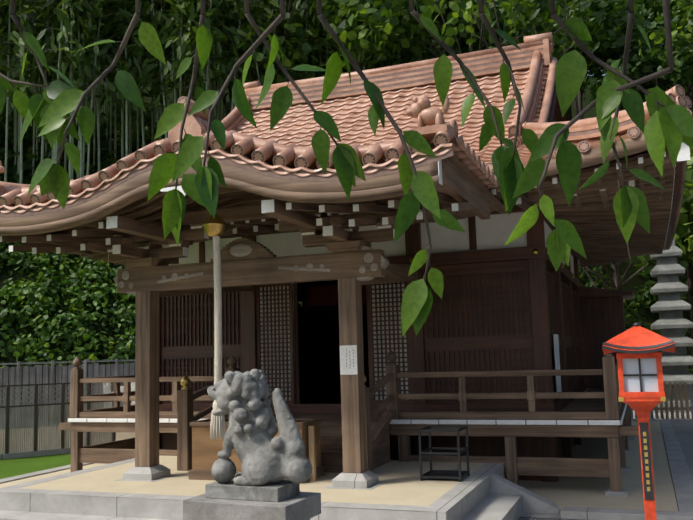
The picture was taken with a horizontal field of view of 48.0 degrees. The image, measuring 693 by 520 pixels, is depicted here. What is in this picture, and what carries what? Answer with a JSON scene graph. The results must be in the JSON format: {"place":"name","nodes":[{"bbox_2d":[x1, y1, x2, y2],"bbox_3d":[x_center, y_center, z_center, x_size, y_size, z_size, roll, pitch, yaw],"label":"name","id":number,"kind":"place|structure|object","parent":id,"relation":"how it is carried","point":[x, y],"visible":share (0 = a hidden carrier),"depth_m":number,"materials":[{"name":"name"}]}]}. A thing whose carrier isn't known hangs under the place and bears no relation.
{"place":"outdoors","nodes":[
{"label":"outdoors","id":0,"kind":"place"},
{"bbox_2d":[103,382,134,432],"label":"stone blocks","id":1,"kind":"structure","parent":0,"point":[122,390],"depth_m":20.27,"materials":[{"name":"stone"}]},
{"bbox_2d":[159,96,225,152],"bbox_3d":[-1.112,-1.280,9.876,0.690,0.574,3.501,-4,-7,20],"label":"roof ornament","id":2,"kind":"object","parent":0,"point":[196,123],"depth_m":8.29,"materials":[{"name":"brown ceramic"}]},
{"bbox_2d":[0,158,489,252],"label":"curved eave board","id":3,"kind":"object","parent":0,"point":[459,185],"visible":0.69,"depth_m":7.89,"materials":[{"name":"brown wood"}]},
{"bbox_2d":[0,120,500,216],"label":"porch roof tiles","id":4,"kind":"object","parent":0,"point":[256,154],"visible":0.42,"depth_m":7.95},
{"bbox_2d":[406,95,449,137],"bbox_3d":[0.763,-1.349,7.305,0.428,0.380,0.160,-4,-7,20],"label":"roof lion ornament","id":5,"kind":"object","parent":4,"relation":"on","point":[423,111],"visible":0.92,"depth_m":7.25,"materials":[{"name":"brown ceramic"}]},
{"bbox_2d":[114,185,388,294],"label":"carved ornaments","id":6,"kind":"object","parent":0,"point":[241,248],"visible":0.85,"depth_m":9.22},
{"bbox_2d":[2,155,504,253],"bbox_3d":[-1.148,-0.499,9.628,5.720,0.794,3.050,-4,-7,20],"label":"porch roof underside","id":7,"kind":"object","parent":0,"point":[144,209],"visible":0.15,"depth_m":9.28,"materials":[{"name":"brown wood"}]},
{"bbox_2d":[0,45,692,519],"bbox_3d":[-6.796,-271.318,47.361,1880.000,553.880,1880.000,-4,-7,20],"label":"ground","id":8,"kind":"structure","parent":0,"point":[26,465],"depth_m":27.60,"materials":[{"name":"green plant"}]},
{"bbox_2d":[0,382,115,459],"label":"reed fence","id":9,"kind":"object","parent":8,"relation":"on","point":[7,449],"visible":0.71,"depth_m":15.38,"materials":[{"name":"wood"}]},
{"bbox_2d":[0,359,134,429],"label":"fence planks","id":10,"kind":"object","parent":8,"relation":"on","point":[37,374],"visible":0.33,"depth_m":22.24,"materials":[{"name":"grey wood"}]},
{"bbox_2d":[0,0,426,183],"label":"bamboo grove","id":11,"kind":"object","parent":8,"relation":"on","point":[56,149],"visible":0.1,"depth_m":33.53,"materials":[{"name":"green plant"}]},
{"bbox_2d":[0,0,451,115],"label":"bamboo foliage","id":12,"kind":"object","parent":11,"relation":"attached to","point":[39,32],"visible":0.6,"depth_m":32.77,"materials":[{"name":"green plant"}]},
{"bbox_2d":[183,492,320,519],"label":"stone pedestal","id":13,"kind":"object","parent":8,"relation":"on","point":[304,506],"visible":0.85,"depth_m":5.03,"materials":[{"name":"grey stone"}]},
{"bbox_2d":[205,478,299,501],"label":"statue plinth","id":14,"kind":"structure","parent":13,"relation":"on","point":[281,490],"depth_m":5.10,"materials":[{"name":"grey stone"}]},
{"bbox_2d":[207,369,312,485],"bbox_3d":[-0.599,1.120,5.267,0.788,0.763,0.349,-5,-7,24],"label":"komainu statue","id":15,"kind":"object","parent":14,"relation":"on","point":[264,455],"visible":1,"depth_m":5.17,"materials":[{"name":"grey stone"}]},
{"bbox_2d":[0,0,692,336],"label":"leafy branches","id":16,"kind":"object","parent":8,"relation":"on","point":[54,105],"depth_m":1.51,"materials":[{"name":"green plant"}]},
{"bbox_2d":[0,421,692,519],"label":"platform stone steps","id":17,"kind":"structure","parent":8,"relation":"on","point":[97,491],"depth_m":8.65,"materials":[{"name":"stone"}]},
{"bbox_2d":[36,185,448,472],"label":"porch posts","id":18,"kind":"object","parent":17,"relation":"on","point":[150,267],"depth_m":9.18,"materials":[{"name":"brown wood"}]},
{"bbox_2d":[340,345,357,374],"bbox_3d":[0.022,1.102,8.581,0.200,0.320,0.007,-4,-7,20],"label":"paper notice","id":19,"kind":"object","parent":18,"relation":"attached to","point":[348,359],"visible":1,"depth_m":8.58,"materials":[{"name":"white paper"}]},
{"bbox_2d":[115,464,386,489],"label":"pillar base stones","id":20,"kind":"object","parent":17,"relation":"on","point":[367,480],"visible":0.77,"depth_m":8.56,"materials":[{"name":"grey stone"}]},
{"bbox_2d":[189,418,324,483],"bbox_3d":[-1.042,2.248,9.277,1.570,0.670,0.610,-4,-7,20],"label":"offering box","id":21,"kind":"object","parent":17,"relation":"on","point":[206,449],"visible":0.46,"depth_m":9.19,"materials":[{"name":"brown wood"}]},
{"bbox_2d":[177,373,394,471],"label":"stair rail posts","id":22,"kind":"object","parent":17,"relation":"on","point":[186,396],"visible":0.5,"depth_m":10.01,"materials":[{"name":"brown wood"}]},
{"bbox_2d":[225,412,389,472],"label":"wooden stairs","id":23,"kind":"structure","parent":17,"relation":"on","point":[331,447],"depth_m":9.88,"materials":[{"name":"brown wood"}]},
{"bbox_2d":[158,202,586,481],"bbox_3d":[0.880,1.591,14.645,6.464,3.820,6.470,-4,-7,20],"label":"timber frame","id":24,"kind":"object","parent":17,"relation":"on","point":[539,265],"visible":0.21,"depth_m":11.11,"materials":[{"name":"brown wood"}]},
{"bbox_2d":[161,267,582,404],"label":"wooden wall panels","id":25,"kind":"object","parent":24,"relation":"in","point":[478,320],"visible":0.71,"depth_m":11.46,"materials":[{"name":"brown wood"}]},
{"bbox_2d":[68,150,683,266],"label":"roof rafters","id":26,"kind":"object","parent":24,"relation":"on","point":[588,213],"visible":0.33,"depth_m":10.86,"materials":[{"name":"brown wood"}]},
{"bbox_2d":[0,160,4,190],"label":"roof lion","id":27,"kind":"object","parent":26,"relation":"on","point":[2,169],"visible":1,"depth_m":9.11},
{"bbox_2d":[202,213,225,438],"bbox_3d":[-1.456,0.510,8.607,0.270,2.875,0.270,-4,-7,20],"label":"bell rope","id":28,"kind":"object","parent":26,"relation":"hanging from","point":[213,227],"visible":0.88,"depth_m":8.57,"materials":[{"name":"white fabric"}]},
{"bbox_2d":[0,143,690,261],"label":"rafter ends","id":29,"kind":"object","parent":26,"relation":"attached to","point":[267,206],"visible":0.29,"depth_m":8.56,"materials":[{"name":"paint"}]},
{"bbox_2d":[76,75,686,264],"bbox_3d":[0.784,-1.701,15.029,10.040,3.230,9.980,-4,-7,20],"label":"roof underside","id":30,"kind":"object","parent":26,"relation":"on","point":[636,148],"visible":0.15,"depth_m":9.15,"materials":[{"name":"brown wood"}]},
{"bbox_2d":[0,32,691,186],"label":"roof ridges","id":31,"kind":"object","parent":30,"relation":"on","point":[533,55],"visible":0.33,"depth_m":14.39,"materials":[{"name":"tile"}]},
{"bbox_2d":[410,249,581,285],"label":"metal fittings","id":32,"kind":"object","parent":24,"relation":"attached to","point":[534,251],"visible":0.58,"depth_m":10.74,"materials":[{"name":"gold metal"}]},
{"bbox_2d":[553,334,561,391],"bbox_3d":[3.068,1.534,11.314,0.025,0.900,0.450,-4,-7,20],"label":"side notice board","id":33,"kind":"object","parent":24,"relation":"attached to","point":[557,360],"visible":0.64,"depth_m":11.19,"materials":[{"name":"white paint"}]},
{"bbox_2d":[418,426,469,481],"bbox_3d":[1.113,2.192,8.853,0.464,0.560,0.464,-4,-7,20],"label":"metal stand","id":34,"kind":"object","parent":17,"relation":"on","point":[459,474],"visible":1,"depth_m":8.77,"materials":[{"name":"grey metal"}]},
{"bbox_2d":[0,90,692,384],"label":"shrub foliage","id":35,"kind":"object","parent":8,"relation":"on","point":[48,287],"visible":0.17,"depth_m":27.37,"materials":[{"name":"green plant"}]},
{"bbox_2d":[59,389,638,496],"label":"veranda deck","id":36,"kind":"structure","parent":8,"relation":"on","point":[511,445],"depth_m":10.22,"materials":[{"name":"brown wood"}]},
{"bbox_2d":[70,348,621,419],"bbox_3d":[0.826,2.114,14.399,8.130,0.945,7.740,-4,-7,20],"label":"veranda railing","id":37,"kind":"object","parent":36,"relation":"on","point":[610,393],"visible":0.56,"depth_m":10.16,"materials":[{"name":"brown wood"}]},
{"bbox_2d":[573,287,633,388],"bbox_3d":[5.652,1.661,16.834,1.180,2.149,1.670,-4,-7,20],"label":"annex","id":38,"kind":"object","parent":36,"relation":"on","point":[602,315],"visible":0.65,"depth_m":16.30,"materials":[{"name":"brown wood"}]},
{"bbox_2d":[32,0,692,373],"bbox_3d":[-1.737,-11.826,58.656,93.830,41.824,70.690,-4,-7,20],"label":"tree","id":39,"kind":"object","parent":8,"relation":"on","point":[516,18],"depth_m":34.33,"materials":[{"name":"green plant"}]},
{"bbox_2d":[518,516,585,519],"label":"drain grate","id":40,"kind":"object","parent":8,"relation":"on","point":[537,518],"visible":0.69,"depth_m":8.35,"materials":[{"name":"grey metal"}]},
{"bbox_2d":[602,322,674,519],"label":"lantern post","id":41,"kind":"object","parent":8,"relation":"on","point":[637,346],"visible":1,"depth_m":6.35,"materials":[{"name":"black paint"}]},
{"bbox_2d":[630,382,692,420],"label":"fence pickets","id":42,"kind":"object","parent":8,"relation":"on","point":[671,408],"visible":0.38,"depth_m":18.67,"materials":[{"name":"grey wood"}]},
{"bbox_2d":[650,239,692,412],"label":"stone pagoda","id":43,"kind":"object","parent":8,"relation":"on","point":[670,306],"visible":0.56,"depth_m":21.38,"materials":[{"name":"grey stone"}]},
{"bbox_2d":[162,212,573,402],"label":"hall walls","id":44,"kind":"structure","parent":0,"point":[321,347],"depth_m":12.77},
{"bbox_2d":[236,67,691,203],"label":"roof tiles","id":45,"kind":"object","parent":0,"point":[298,125],"visible":0.15,"depth_m":13.88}
]}

